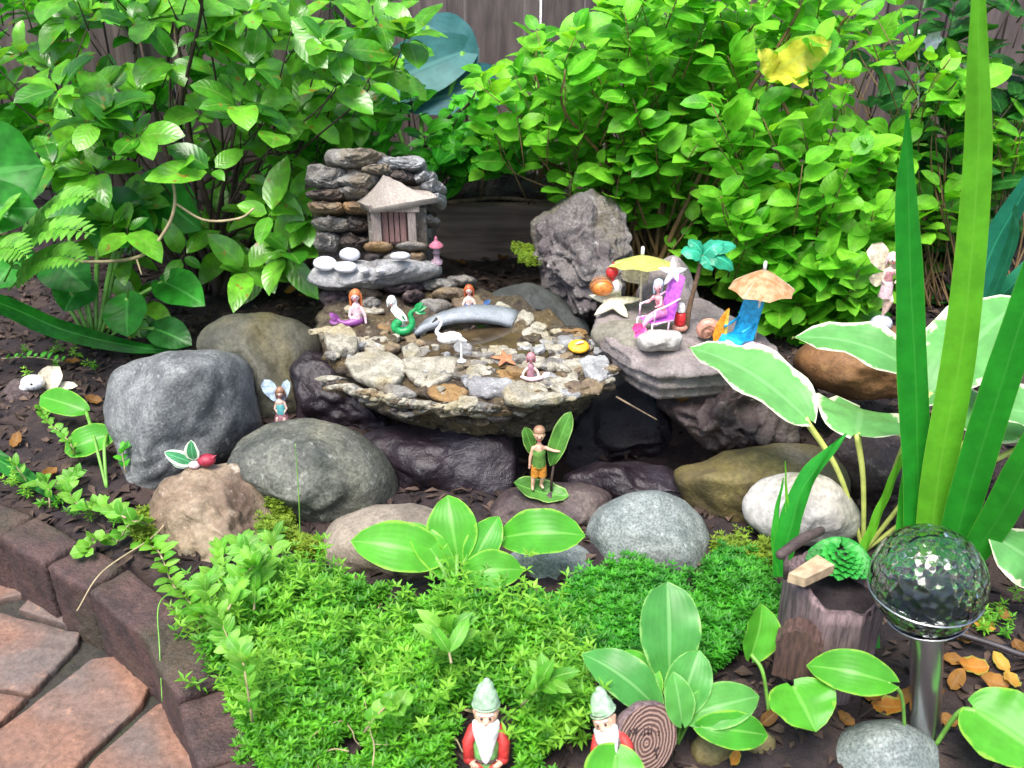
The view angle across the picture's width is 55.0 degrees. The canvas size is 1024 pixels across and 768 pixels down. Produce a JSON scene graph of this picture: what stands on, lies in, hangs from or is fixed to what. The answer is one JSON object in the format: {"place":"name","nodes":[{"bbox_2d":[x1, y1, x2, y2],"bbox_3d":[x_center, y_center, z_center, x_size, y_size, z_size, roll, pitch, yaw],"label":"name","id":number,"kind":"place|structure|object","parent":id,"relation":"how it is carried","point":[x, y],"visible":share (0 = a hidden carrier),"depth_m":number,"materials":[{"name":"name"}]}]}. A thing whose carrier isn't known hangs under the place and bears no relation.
{"place":"outdoors","nodes":[
{"label":"outdoors","id":0,"kind":"place"},
{"bbox_2d":[0,585,191,767],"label":"path","id":1,"kind":"structure","parent":0,"point":[70,699],"depth_m":1.17,"materials":[{"name":"red brick"}]},
{"bbox_2d":[0,504,33,588],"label":"edging brick","id":2,"kind":"object","parent":1,"relation":"on","point":[11,519],"visible":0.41,"depth_m":1.34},
{"bbox_2d":[1,517,76,617],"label":"edging brick","id":3,"kind":"object","parent":1,"relation":"on","point":[35,548],"visible":0.69,"depth_m":1.30,"materials":[{"name":"brick"}]},
{"bbox_2d":[48,551,125,650],"bbox_3d":[-0.544,0.286,1.283,0.086,0.130,0.060,17,32,29],"label":"edging brick","id":4,"kind":"object","parent":1,"relation":"on","point":[72,579],"visible":0.58,"depth_m":1.25,"materials":[{"name":"brick"}]},
{"bbox_2d":[90,570,180,701],"bbox_3d":[-0.457,0.320,1.223,0.137,0.127,0.060,23,35,36],"label":"edging brick","id":5,"kind":"object","parent":1,"relation":"on","point":[125,604],"visible":0.65,"depth_m":1.19,"materials":[{"name":"brick"}]},
{"bbox_2d":[145,623,224,752],"bbox_3d":[-0.372,0.362,1.141,0.061,0.130,0.121,-18,33,-30],"label":"edging brick","id":6,"kind":"object","parent":1,"relation":"on","point":[177,655],"visible":0.54,"depth_m":1.10,"materials":[{"name":"brick"}]},
{"bbox_2d":[179,691,244,767],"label":"edging brick","id":7,"kind":"object","parent":1,"relation":"on","point":[210,731],"visible":0.67,"depth_m":1.02,"materials":[{"name":"brick"}]},
{"bbox_2d":[0,167,1023,767],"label":"soil bed","id":8,"kind":"object","parent":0,"point":[812,751],"visible":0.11,"depth_m":1.40,"materials":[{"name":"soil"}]},
{"bbox_2d":[0,121,44,233],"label":"hosta","id":9,"kind":"object","parent":8,"relation":"on","point":[22,168],"visible":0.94,"depth_m":1.52,"materials":[{"name":"green plant"}]},
{"bbox_2d":[0,378,46,400],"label":"stone","id":10,"kind":"object","parent":8,"relation":"on","point":[13,391],"visible":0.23,"depth_m":1.65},
{"bbox_2d":[0,450,55,501],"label":"strap leaf","id":11,"kind":"object","parent":8,"relation":"on","point":[28,474],"visible":0.68,"depth_m":1.41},
{"bbox_2d":[10,453,56,507],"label":"creeper","id":12,"kind":"object","parent":8,"relation":"on","point":[41,480],"visible":1,"depth_m":1.36,"materials":[{"name":"green plant"}]},
{"bbox_2d":[0,185,96,290],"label":"fern","id":13,"kind":"object","parent":8,"relation":"on","point":[35,229],"visible":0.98,"depth_m":1.53,"materials":[{"name":"green plant"}]},
{"bbox_2d":[34,405,79,460],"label":"creeper","id":14,"kind":"object","parent":8,"relation":"on","point":[43,414],"visible":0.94,"depth_m":1.50,"materials":[{"name":"green plant"}]},
{"bbox_2d":[37,366,77,389],"bbox_3d":[-0.770,-0.009,1.666,0.064,0.045,0.026,0,28,0],"label":"shell","id":15,"kind":"object","parent":8,"relation":"on","point":[51,376],"visible":0.84,"depth_m":1.66},
{"bbox_2d":[39,387,112,487],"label":"hosta","id":16,"kind":"object","parent":8,"relation":"on","point":[90,438],"visible":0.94,"depth_m":1.47,"materials":[{"name":"green plant"}]},
{"bbox_2d":[0,294,180,353],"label":"strap leaf","id":17,"kind":"object","parent":8,"relation":"on","point":[29,317],"visible":0.88,"depth_m":1.76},
{"bbox_2d":[54,463,129,517],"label":"creeper","id":18,"kind":"object","parent":8,"relation":"on","point":[68,480],"visible":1,"depth_m":1.34,"materials":[{"name":"green plant"}]},
{"bbox_2d":[0,167,204,348],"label":"broadleaf plant","id":19,"kind":"object","parent":8,"relation":"on","point":[73,287],"visible":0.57,"depth_m":1.77,"materials":[{"name":"green plant"}]},
{"bbox_2d":[70,507,153,558],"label":"creeper","id":20,"kind":"object","parent":8,"relation":"on","point":[81,548],"visible":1,"depth_m":1.26,"materials":[{"name":"green plant"}]},
{"bbox_2d":[130,531,216,622],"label":"creeper","id":21,"kind":"object","parent":8,"relation":"on","point":[163,546],"visible":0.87,"depth_m":1.21,"materials":[{"name":"green plant"}]},
{"bbox_2d":[0,0,361,202],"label":"shrub","id":22,"kind":"object","parent":8,"relation":"on","point":[14,115],"visible":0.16,"depth_m":2.17,"materials":[{"name":"green plant"}]},
{"bbox_2d":[103,349,261,488],"bbox_3d":[-0.507,0.057,1.515,0.218,0.269,0.264,0,28,0],"label":"boulder","id":23,"kind":"object","parent":8,"relation":"on","point":[158,405],"visible":0.78,"depth_m":1.42,"materials":[{"name":"grey stone"}]},
{"bbox_2d":[76,142,318,339],"bbox_3d":[-0.558,-0.274,1.884,0.507,0.443,0.490,0,28,0],"label":"shrub","id":24,"kind":"object","parent":8,"relation":"on","point":[257,267],"visible":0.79,"depth_m":1.76,"materials":[{"name":"green plant"}]},
{"bbox_2d":[182,536,231,615],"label":"creeper","id":25,"kind":"object","parent":8,"relation":"on","point":[205,578],"visible":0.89,"depth_m":1.07,"materials":[{"name":"green plant"}]},
{"bbox_2d":[149,463,274,561],"bbox_3d":[-0.410,0.202,1.363,0.192,0.186,0.178,21,34,34],"label":"stone","id":26,"kind":"object","parent":8,"relation":"on","point":[192,511],"visible":0.52,"depth_m":1.30,"materials":[{"name":"beige stone"}]},
{"bbox_2d":[164,440,216,468],"bbox_3d":[-0.435,0.094,1.329,0.071,0.042,0.020,0,28,0],"label":"bud ornament","id":27,"kind":"object","parent":26,"relation":"on","point":[187,456],"visible":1,"depth_m":1.33,"materials":[{"name":"green plastic"}]},
{"bbox_2d":[0,0,447,296],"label":"shrub","id":28,"kind":"object","parent":8,"relation":"on","point":[284,105],"visible":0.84,"depth_m":1.69,"materials":[{"name":"green plant"}]},
{"bbox_2d":[218,529,271,610],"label":"creeper","id":29,"kind":"object","parent":8,"relation":"on","point":[245,559],"visible":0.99,"depth_m":1.09,"materials":[{"name":"green plant"}]},
{"bbox_2d":[196,312,322,418],"bbox_3d":[-0.437,-0.006,1.697,0.221,0.233,0.210,7,29,12],"label":"boulder","id":30,"kind":"object","parent":8,"relation":"on","point":[272,347],"visible":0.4,"depth_m":1.63,"materials":[{"name":"grey stone"}]},
{"bbox_2d":[238,521,291,609],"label":"creeper","id":31,"kind":"object","parent":8,"relation":"on","point":[263,573],"visible":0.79,"depth_m":1.12,"materials":[{"name":"green plant"}]},
{"bbox_2d":[227,418,398,523],"bbox_3d":[-0.280,0.133,1.425,0.228,0.193,0.208,13,31,24],"label":"boulder","id":32,"kind":"object","parent":8,"relation":"on","point":[343,470],"visible":0.81,"depth_m":1.34,"materials":[{"name":"grey stone"}]},
{"bbox_2d":[261,380,289,421],"bbox_3d":[-0.378,0.029,1.580,0.047,0.072,0.026,0,28,0],"label":"fairy figurine","id":33,"kind":"object","parent":32,"relation":"on","point":[275,394],"visible":0.95,"depth_m":1.58,"materials":[{"name":"multicoloured paint"}]},
{"bbox_2d":[289,350,388,429],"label":"boulder","id":34,"kind":"object","parent":8,"relation":"on","point":[313,399],"visible":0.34,"depth_m":1.56,"materials":[{"name":"stone"}]},
{"bbox_2d":[322,503,462,575],"bbox_3d":[-0.152,0.214,1.284,0.192,0.124,0.135,0,28,0],"label":"stone","id":35,"kind":"object","parent":8,"relation":"on","point":[344,530],"visible":0.41,"depth_m":1.24,"materials":[{"name":"stone"}]},
{"bbox_2d":[193,551,605,767],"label":"sedum mat","id":36,"kind":"object","parent":8,"relation":"on","point":[277,736],"visible":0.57,"depth_m":1.00,"materials":[{"name":"green plant"}]},
{"bbox_2d":[204,599,260,722],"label":"creeper","id":37,"kind":"object","parent":36,"relation":"on","point":[234,647],"visible":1,"depth_m":0.96,"materials":[{"name":"green plant"}]},
{"bbox_2d":[363,690,412,732],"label":"creeper","id":38,"kind":"object","parent":36,"relation":"on","point":[400,700],"visible":1,"depth_m":0.94,"materials":[{"name":"green plant"}]},
{"bbox_2d":[164,531,614,754],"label":"leggy shoots","id":39,"kind":"object","parent":36,"relation":"on","point":[582,691],"visible":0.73,"depth_m":1.04,"materials":[{"name":"green plant"}]},
{"bbox_2d":[412,609,479,663],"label":"creeper","id":40,"kind":"object","parent":36,"relation":"on","point":[438,631],"visible":1,"depth_m":0.98,"materials":[{"name":"green plant"}]},
{"bbox_2d":[520,652,579,706],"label":"creeper","id":41,"kind":"object","parent":36,"relation":"on","point":[546,678],"visible":1,"depth_m":0.94,"materials":[{"name":"green plant"}]},
{"bbox_2d":[289,84,546,199],"bbox_3d":[-0.195,-0.474,2.072,0.619,0.360,0.395,0,28,0],"label":"shrub","id":42,"kind":"object","parent":8,"relation":"on","point":[446,154],"visible":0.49,"depth_m":1.96,"materials":[{"name":"green plant"}]},
{"bbox_2d":[330,12,511,154],"bbox_3d":[-0.209,-0.605,2.189,0.487,0.399,0.163,-11,30,-19],"label":"hosta","id":43,"kind":"object","parent":8,"relation":"on","point":[442,73],"visible":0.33,"depth_m":2.16,"materials":[{"name":"blue plant"}]},
{"bbox_2d":[364,425,520,496],"bbox_3d":[-0.107,0.127,1.482,0.241,0.154,0.169,0,28,0],"label":"boulder","id":44,"kind":"object","parent":8,"relation":"on","point":[421,458],"visible":0.53,"depth_m":1.41,"materials":[{"name":"stone"}]},
{"bbox_2d":[126,495,772,570],"bbox_3d":[-0.083,0.178,1.324,0.874,0.071,0.191,2,28,3],"label":"moss mat","id":45,"kind":"object","parent":8,"relation":"on","point":[291,532],"visible":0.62,"depth_m":1.28,"materials":[{"name":"green plant"}]},
{"bbox_2d":[305,148,620,437],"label":"fairy pond","id":46,"kind":"structure","parent":8,"relation":"on","point":[375,222],"depth_m":1.55,"materials":[{"name":"stone"}]},
{"bbox_2d":[329,289,366,326],"bbox_3d":[-0.262,-0.121,1.567,0.061,0.063,0.024,0,28,0],"label":"mermaid figurine","id":47,"kind":"object","parent":46,"relation":"on","point":[356,309],"visible":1,"depth_m":1.57,"materials":[{"name":"multicoloured paint"}]},
{"bbox_2d":[386,295,425,334],"bbox_3d":[-0.164,-0.107,1.529,0.062,0.063,0.021,0,28,0],"label":"mermaid figurine","id":48,"kind":"object","parent":46,"relation":"on","point":[400,316],"visible":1,"depth_m":1.53,"materials":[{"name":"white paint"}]},
{"bbox_2d":[351,495,584,589],"bbox_3d":[-0.052,0.212,1.173,0.278,0.127,0.100,0,28,0],"label":"hosta","id":49,"kind":"object","parent":8,"relation":"on","point":[401,546],"visible":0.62,"depth_m":1.16,"materials":[{"name":"green plant"}]},
{"bbox_2d":[462,678,509,767],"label":"garden gnome","id":50,"kind":"object","parent":8,"relation":"on","point":[485,743],"visible":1,"depth_m":0.93,"materials":[{"name":"ceramic"}]},
{"bbox_2d":[0,0,1023,199],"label":"board fence","id":51,"kind":"object","parent":8,"relation":"on","point":[497,32],"depth_m":2.34,"materials":[{"name":"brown wood"}]},
{"bbox_2d":[0,339,1023,638],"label":"leggy shoots","id":52,"kind":"object","parent":8,"relation":"on","point":[992,617],"visible":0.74,"depth_m":1.33,"materials":[{"name":"green plant"}]},
{"bbox_2d":[460,170,571,201],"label":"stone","id":53,"kind":"object","parent":8,"relation":"on","point":[507,184],"visible":0.33,"depth_m":2.24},
{"bbox_2d":[492,283,589,335],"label":"stone","id":54,"kind":"object","parent":8,"relation":"on","point":[536,296],"visible":0.34,"depth_m":1.78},
{"bbox_2d":[489,482,612,526],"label":"stone","id":55,"kind":"object","parent":8,"relation":"on","point":[581,504],"visible":0.35,"depth_m":1.33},
{"bbox_2d":[514,476,568,502],"bbox_3d":[0.039,0.141,1.326,0.075,0.025,0.033,0,28,0],"label":"leaf stand","id":56,"kind":"object","parent":55,"relation":"on","point":[538,492],"visible":0.98,"depth_m":1.33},
{"bbox_2d":[522,411,572,490],"bbox_3d":[0.046,0.091,1.304,0.067,0.122,0.018,1,28,2],"label":"fairy figurine","id":57,"kind":"object","parent":56,"relation":"on","point":[555,448],"visible":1,"depth_m":1.30,"materials":[{"name":"green paint"}]},
{"bbox_2d":[510,544,591,580],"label":"stone","id":58,"kind":"object","parent":8,"relation":"on","point":[550,565],"visible":0.15,"depth_m":1.23,"materials":[{"name":"stone"}]},
{"bbox_2d":[436,202,679,260],"bbox_3d":[0.067,-0.320,2.242,0.627,0.185,0.030,0,28,0],"label":"retaining board","id":59,"kind":"object","parent":8,"relation":"on","point":[477,231],"visible":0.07,"depth_m":2.21,"materials":[{"name":"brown wood"}]},
{"bbox_2d":[531,188,633,324],"bbox_3d":[0.131,-0.232,1.835,0.192,0.250,0.223,0,28,0],"label":"standing stone","id":60,"kind":"object","parent":8,"relation":"on","point":[581,241],"visible":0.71,"depth_m":1.77,"materials":[{"name":"stone"}]},
{"bbox_2d":[590,686,633,752],"bbox_3d":[0.096,0.339,0.935,0.036,0.083,0.068,-9,29,-16],"label":"garden gnome","id":61,"kind":"object","parent":8,"relation":"on","point":[603,708],"visible":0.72,"depth_m":0.93,"materials":[{"name":"ceramic"}]},
{"bbox_2d":[565,375,672,469],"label":"boulder","id":62,"kind":"object","parent":8,"relation":"on","point":[631,432],"visible":0.27,"depth_m":1.63,"materials":[{"name":"stone"}]},
{"bbox_2d":[562,461,681,498],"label":"boulder","id":63,"kind":"object","parent":8,"relation":"on","point":[616,479],"visible":0.48,"depth_m":1.43,"materials":[{"name":"stone"}]},
{"bbox_2d":[511,537,781,674],"bbox_3d":[0.181,0.258,1.130,0.344,0.076,0.209,-15,31,-25],"label":"moss mat","id":64,"kind":"object","parent":8,"relation":"on","point":[732,594],"visible":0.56,"depth_m":1.14,"materials":[{"name":"green plant"}]},
{"bbox_2d":[616,700,676,767],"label":"log slice","id":65,"kind":"object","parent":8,"relation":"on","point":[648,728],"visible":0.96,"depth_m":0.94,"materials":[{"name":"brown wood"}]},
{"bbox_2d":[585,490,709,569],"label":"stone","id":66,"kind":"object","parent":8,"relation":"on","point":[658,526],"visible":0.69,"depth_m":1.26,"materials":[{"name":"stone"}]},
{"bbox_2d":[460,0,858,297],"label":"shrub","id":67,"kind":"object","parent":8,"relation":"on","point":[648,170],"visible":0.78,"depth_m":1.77,"materials":[{"name":"green plant"}]},
{"bbox_2d":[582,581,767,767],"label":"hosta","id":68,"kind":"object","parent":8,"relation":"on","point":[673,659],"visible":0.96,"depth_m":0.97,"materials":[{"name":"green plant"}]},
{"bbox_2d":[690,735,733,765],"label":"pebble","id":69,"kind":"object","parent":8,"relation":"on","point":[707,753],"visible":0.71,"depth_m":0.99,"materials":[{"name":"beige stone"}]},
{"bbox_2d":[656,384,802,453],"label":"boulder","id":70,"kind":"object","parent":8,"relation":"on","point":[729,417],"visible":0.44,"depth_m":1.41,"materials":[{"name":"grey stone"}]},
{"bbox_2d":[593,298,779,398],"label":"stone slab","id":71,"kind":"structure","parent":70,"relation":"on","point":[682,372],"depth_m":1.42,"materials":[{"name":"stone"}]},
{"bbox_2d":[589,291,639,317],"bbox_3d":[0.165,-0.131,1.555,0.085,0.022,0.084,0,28,0],"label":"starfish","id":72,"kind":"object","parent":71,"relation":"on","point":[616,301],"visible":0.96,"depth_m":1.55},
{"bbox_2d":[589,262,621,295],"bbox_3d":[0.146,-0.165,1.538,0.052,0.056,0.028,0,28,0],"label":"snail ornament","id":73,"kind":"object","parent":72,"relation":"on","point":[602,286],"visible":1,"depth_m":1.53,"materials":[{"name":"orange paint"}]},
{"bbox_2d":[591,320,672,348],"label":"stone","id":74,"kind":"object","parent":71,"relation":"on","point":[622,332],"visible":0.19,"depth_m":1.48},
{"bbox_2d":[608,246,670,305],"bbox_3d":[0.202,-0.160,1.537,0.097,0.115,0.096,11,30,19],"label":"parasol","id":75,"kind":"object","parent":71,"relation":"on","point":[642,262],"visible":0.98,"depth_m":1.50,"materials":[{"name":"plastic"}]},
{"bbox_2d":[637,329,682,351],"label":"stone","id":76,"kind":"object","parent":71,"relation":"on","point":[651,340],"visible":1,"depth_m":1.41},
{"bbox_2d":[636,274,684,329],"bbox_3d":[0.221,-0.116,1.459,0.065,0.087,0.035,-19,33,-31],"label":"beach chair","id":77,"kind":"object","parent":71,"relation":"on","point":[672,293],"visible":0.69,"depth_m":1.46,"materials":[{"name":"purple plastic"}]},
{"bbox_2d":[632,278,667,337],"bbox_3d":[0.200,-0.110,1.440,0.025,0.083,0.076,22,35,35],"label":"mermaid doll","id":78,"kind":"object","parent":77,"relation":"on","point":[638,329],"visible":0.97,"depth_m":1.44,"materials":[{"name":"pink plastic"}]},
{"bbox_2d":[636,255,698,304],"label":"stone","id":79,"kind":"object","parent":71,"relation":"on","point":[647,291],"visible":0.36,"depth_m":1.60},
{"bbox_2d":[680,239,735,328],"bbox_3d":[0.289,-0.146,1.468,0.086,0.139,0.037,0,28,0],"label":"palm tree","id":80,"kind":"object","parent":71,"relation":"on","point":[709,255],"visible":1,"depth_m":1.44,"materials":[{"name":"teal plastic"}]},
{"bbox_2d":[718,299,763,345],"bbox_3d":[0.336,-0.087,1.441,0.058,0.067,0.039,-22,35,-35],"label":"beach chair","id":81,"kind":"object","parent":71,"relation":"on","point":[747,319],"visible":0.8,"depth_m":1.45,"materials":[{"name":"fabric"}]},
{"bbox_2d":[728,261,794,341],"bbox_3d":[0.362,-0.118,1.435,0.090,0.131,0.090,11,30,20],"label":"parasol","id":82,"kind":"object","parent":71,"relation":"on","point":[764,285],"visible":0.99,"depth_m":1.40,"materials":[{"name":"orange paper"}]},
{"bbox_2d":[673,443,850,522],"bbox_3d":[0.354,0.150,1.423,0.242,0.159,0.178,0,28,0],"label":"boulder","id":83,"kind":"object","parent":8,"relation":"on","point":[720,485],"visible":0.52,"depth_m":1.35,"materials":[{"name":"brown stone"}]},
{"bbox_2d":[680,3,919,346],"bbox_3d":[0.559,-0.317,1.943,0.492,0.837,0.676,8,29,15],"label":"shrub","id":84,"kind":"object","parent":8,"relation":"on","point":[815,225],"visible":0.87,"depth_m":1.71,"materials":[{"name":"green plant"}]},
{"bbox_2d":[757,34,831,183],"bbox_3d":[0.525,-0.382,1.835,0.107,0.553,0.339,14,31,24],"label":"yellowed leaf spray","id":85,"kind":"object","parent":84,"relation":"on","point":[787,61],"visible":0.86,"depth_m":1.62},
{"bbox_2d":[742,472,860,545],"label":"stone","id":86,"kind":"object","parent":8,"relation":"on","point":[831,508],"visible":0.59,"depth_m":1.25,"materials":[{"name":"stone"}]},
{"bbox_2d":[771,433,846,576],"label":"iris","id":87,"kind":"object","parent":8,"relation":"on","point":[786,525],"visible":0.91,"depth_m":1.11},
{"bbox_2d":[743,604,905,731],"bbox_3d":[0.308,0.318,0.986,0.171,0.114,0.104,15,31,26],"label":"hosta","id":88,"kind":"object","parent":8,"relation":"on","point":[807,703],"visible":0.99,"depth_m":0.97,"materials":[{"name":"green plant"}]},
{"bbox_2d":[771,551,883,705],"bbox_3d":[0.340,0.282,1.067,0.120,0.184,0.131,6,29,11],"label":"stump planter","id":89,"kind":"object","parent":8,"relation":"on","point":[821,616],"visible":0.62,"depth_m":1.01,"materials":[{"name":"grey wood"}]},
{"bbox_2d":[771,617,823,680],"bbox_3d":[0.295,0.273,1.014,0.047,0.067,0.022,11,30,19],"label":"doorway","id":90,"kind":"structure","parent":89,"relation":"in","point":[798,641],"depth_m":1.00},
{"bbox_2d":[776,526,825,579],"bbox_3d":[0.300,0.172,1.018,0.075,0.037,0.017,-20,34,-33],"label":"wooden arm","id":91,"kind":"object","parent":89,"relation":"on","point":[784,552],"visible":1,"depth_m":1.00},
{"bbox_2d":[787,555,833,586],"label":"miniature roof","id":92,"kind":"structure","parent":89,"relation":"on","point":[813,570],"depth_m":1.00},
{"bbox_2d":[805,536,870,580],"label":"succulent","id":93,"kind":"object","parent":89,"relation":"on","point":[857,558],"visible":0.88,"depth_m":1.04,"materials":[{"name":"green plant"}]},
{"bbox_2d":[793,325,897,399],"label":"stone","id":94,"kind":"object","parent":8,"relation":"on","point":[844,375],"visible":0.37,"depth_m":1.44,"materials":[{"name":"stone"}]},
{"bbox_2d":[688,295,1023,587],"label":"hosta","id":95,"kind":"object","parent":8,"relation":"on","point":[777,383],"visible":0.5,"depth_m":1.25,"materials":[{"name":"green plant"}]},
{"bbox_2d":[816,432,901,503],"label":"stone","id":96,"kind":"object","parent":8,"relation":"on","point":[880,454],"visible":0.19,"depth_m":1.40,"materials":[{"name":"stone"}]},
{"bbox_2d":[813,0,925,287],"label":"leafy plant","id":97,"kind":"object","parent":8,"relation":"on","point":[884,29],"visible":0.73,"depth_m":1.74,"materials":[{"name":"green plant"}]},
{"bbox_2d":[836,719,938,767],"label":"stone","id":98,"kind":"object","parent":8,"relation":"on","point":[886,743],"visible":0.92,"depth_m":0.98,"materials":[{"name":"stone"}]},
{"bbox_2d":[886,94,963,308],"bbox_3d":[0.832,-0.371,1.954,0.296,0.383,0.349,0,28,0],"label":"leafy plant","id":99,"kind":"object","parent":8,"relation":"on","point":[928,201],"visible":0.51,"depth_m":1.86,"materials":[{"name":"green plant"}]},
{"bbox_2d":[867,523,989,740],"bbox_3d":[0.396,0.264,0.978,0.107,0.281,0.107,0,28,0],"label":"globe light","id":100,"kind":"object","parent":8,"relation":"on","point":[928,586],"visible":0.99,"depth_m":0.91,"materials":[{"name":"clear glass"}]},
{"bbox_2d":[843,0,1023,303],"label":"shrub","id":101,"kind":"object","parent":8,"relation":"on","point":[958,30],"visible":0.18,"depth_m":1.90,"materials":[{"name":"green plant"}]},
{"bbox_2d":[860,0,1023,647],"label":"iris","id":102,"kind":"object","parent":8,"relation":"on","point":[945,480],"visible":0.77,"depth_m":1.07,"materials":[{"name":"plant"}]},
{"bbox_2d":[888,36,1011,304],"bbox_3d":[0.869,-0.424,1.931,0.219,0.497,0.457,18,33,30],"label":"leafy plant","id":103,"kind":"object","parent":8,"relation":"on","point":[940,85],"visible":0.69,"depth_m":1.78,"materials":[{"name":"green plant"}]},
{"bbox_2d":[935,687,1023,767],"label":"hosta","id":104,"kind":"object","parent":8,"relation":"on","point":[991,723],"visible":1,"depth_m":0.95,"materials":[{"name":"green plant"}]},
{"bbox_2d":[983,176,1023,297],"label":"iris","id":105,"kind":"object","parent":8,"relation":"on","point":[1003,235],"visible":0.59,"depth_m":1.69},
{"bbox_2d":[990,88,1023,275],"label":"leafy plant","id":106,"kind":"object","parent":8,"relation":"on","point":[1007,149],"visible":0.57,"depth_m":1.88,"materials":[{"name":"green plant"}]},
{"bbox_2d":[870,315,892,328],"bbox_3d":[0.546,-0.089,1.455,0.032,0.025,0.027,0,28,0],"label":"stone ball","id":107,"kind":"object","parent":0,"point":[885,320],"visible":0.56,"depth_m":1.45,"materials":[{"name":"white stone"}]},
{"bbox_2d":[867,242,895,315],"bbox_3d":[0.545,-0.150,1.424,0.075,0.113,0.020,0,28,0],"label":"fairy figurine","id":108,"kind":"object","parent":107,"relation":"on","point":[881,257],"visible":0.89,"depth_m":1.42,"materials":[{"name":"white paint"}]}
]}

